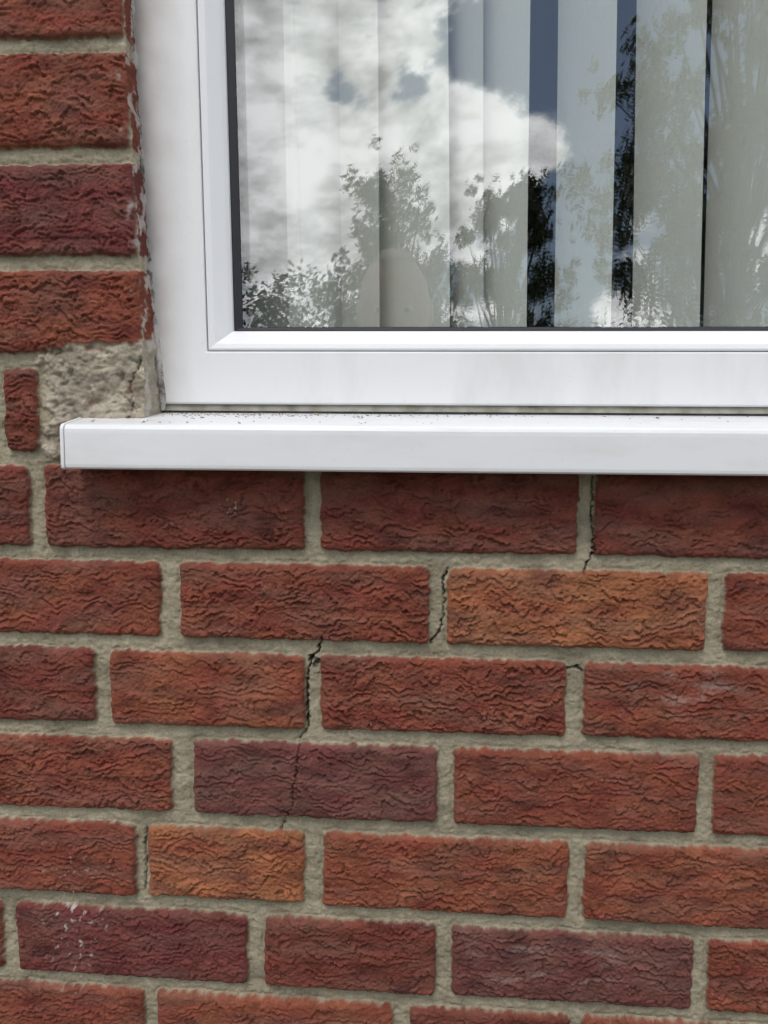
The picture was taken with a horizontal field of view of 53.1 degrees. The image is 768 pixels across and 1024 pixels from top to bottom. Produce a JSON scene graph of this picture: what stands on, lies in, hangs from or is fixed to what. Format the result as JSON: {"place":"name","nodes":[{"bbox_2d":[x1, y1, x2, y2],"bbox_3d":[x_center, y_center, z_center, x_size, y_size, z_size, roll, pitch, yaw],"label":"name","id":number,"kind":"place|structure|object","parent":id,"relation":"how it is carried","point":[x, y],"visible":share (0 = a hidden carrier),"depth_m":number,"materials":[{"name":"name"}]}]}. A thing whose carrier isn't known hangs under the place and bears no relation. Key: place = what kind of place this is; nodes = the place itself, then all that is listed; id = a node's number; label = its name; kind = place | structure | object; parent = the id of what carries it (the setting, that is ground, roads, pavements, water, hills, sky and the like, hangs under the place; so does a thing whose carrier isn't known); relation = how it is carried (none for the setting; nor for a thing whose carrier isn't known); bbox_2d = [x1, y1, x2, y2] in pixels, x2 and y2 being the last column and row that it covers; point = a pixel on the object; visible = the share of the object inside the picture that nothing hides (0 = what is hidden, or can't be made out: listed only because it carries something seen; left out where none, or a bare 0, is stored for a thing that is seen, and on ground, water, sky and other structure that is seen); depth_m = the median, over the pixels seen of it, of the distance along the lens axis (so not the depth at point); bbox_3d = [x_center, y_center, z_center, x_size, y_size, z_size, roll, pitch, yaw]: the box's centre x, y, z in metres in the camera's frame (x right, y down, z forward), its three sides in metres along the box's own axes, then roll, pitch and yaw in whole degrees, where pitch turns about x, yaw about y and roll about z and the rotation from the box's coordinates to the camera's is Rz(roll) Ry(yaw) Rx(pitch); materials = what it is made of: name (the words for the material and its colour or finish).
{"place":"outdoors","nodes":[
{"label":"outdoors","id":0,"kind":"place"},
{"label":"ground","id":1,"kind":"structure","parent":0,"visible":0},
{"bbox_2d":[0,0,767,1023],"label":"brick wall","id":2,"kind":"structure","parent":1,"relation":"on","point":[366,748],"depth_m":0.64,"materials":[{"name":"red brick"}]},
{"bbox_2d":[64,411,767,475],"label":"window sill","id":3,"kind":"structure","parent":2,"relation":"attached to","point":[599,443],"depth_m":0.59,"materials":[{"name":"white plastic"}]},
{"bbox_2d":[60,417,80,468],"bbox_3d":[-0.250,-0.064,0.647,0.003,0.052,0.091,1,6,3],"label":"end cap","id":4,"kind":"object","parent":3,"relation":"attached to","point":[62,445],"visible":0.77,"depth_m":0.60,"materials":[{"name":"plastic"}]},
{"bbox_2d":[92,413,747,423],"bbox_3d":[0.103,-0.074,0.616,0.676,0.010,0.052,1,6,3],"label":"grit debris","id":5,"kind":"object","parent":3,"relation":"on","point":[313,414],"visible":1,"depth_m":0.64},
{"bbox_2d":[133,0,767,406],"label":"window","id":6,"kind":"structure","parent":2,"relation":"in","point":[195,370],"depth_m":0.64,"materials":[{"name":"plastic"}]},
{"bbox_2d":[131,0,165,409],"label":"jamb sealant","id":7,"kind":"object","parent":6,"relation":"attached to","point":[160,376],"visible":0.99,"depth_m":0.65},
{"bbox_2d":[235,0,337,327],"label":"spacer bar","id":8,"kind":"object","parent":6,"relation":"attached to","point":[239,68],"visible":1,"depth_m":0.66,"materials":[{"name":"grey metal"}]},
{"bbox_2d":[165,404,767,413],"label":"frame sealant","id":9,"kind":"object","parent":6,"relation":"on","point":[471,408],"visible":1,"depth_m":0.64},
{"bbox_2d":[197,0,767,351],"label":"glazing bead","id":10,"kind":"object","parent":6,"relation":"attached to","point":[223,335],"visible":0.89,"depth_m":0.64,"materials":[{"name":"plastic"}]},
{"bbox_2d":[225,0,767,330],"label":"gasket","id":11,"kind":"object","parent":6,"relation":"attached to","point":[234,158],"visible":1,"depth_m":0.65,"materials":[{"name":"black rubber"}]},
{"bbox_2d":[527,0,712,326],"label":"room interior","id":12,"kind":"object","parent":1,"relation":"on","point":[542,149],"depth_m":3.49,"materials":[{"name":"paint"}]},
{"bbox_2d":[241,0,767,326],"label":"vertical blind","id":13,"kind":"object","parent":12,"relation":"attached to","point":[386,157],"visible":0.69,"depth_m":0.74,"materials":[{"name":"fabric"}]}
]}

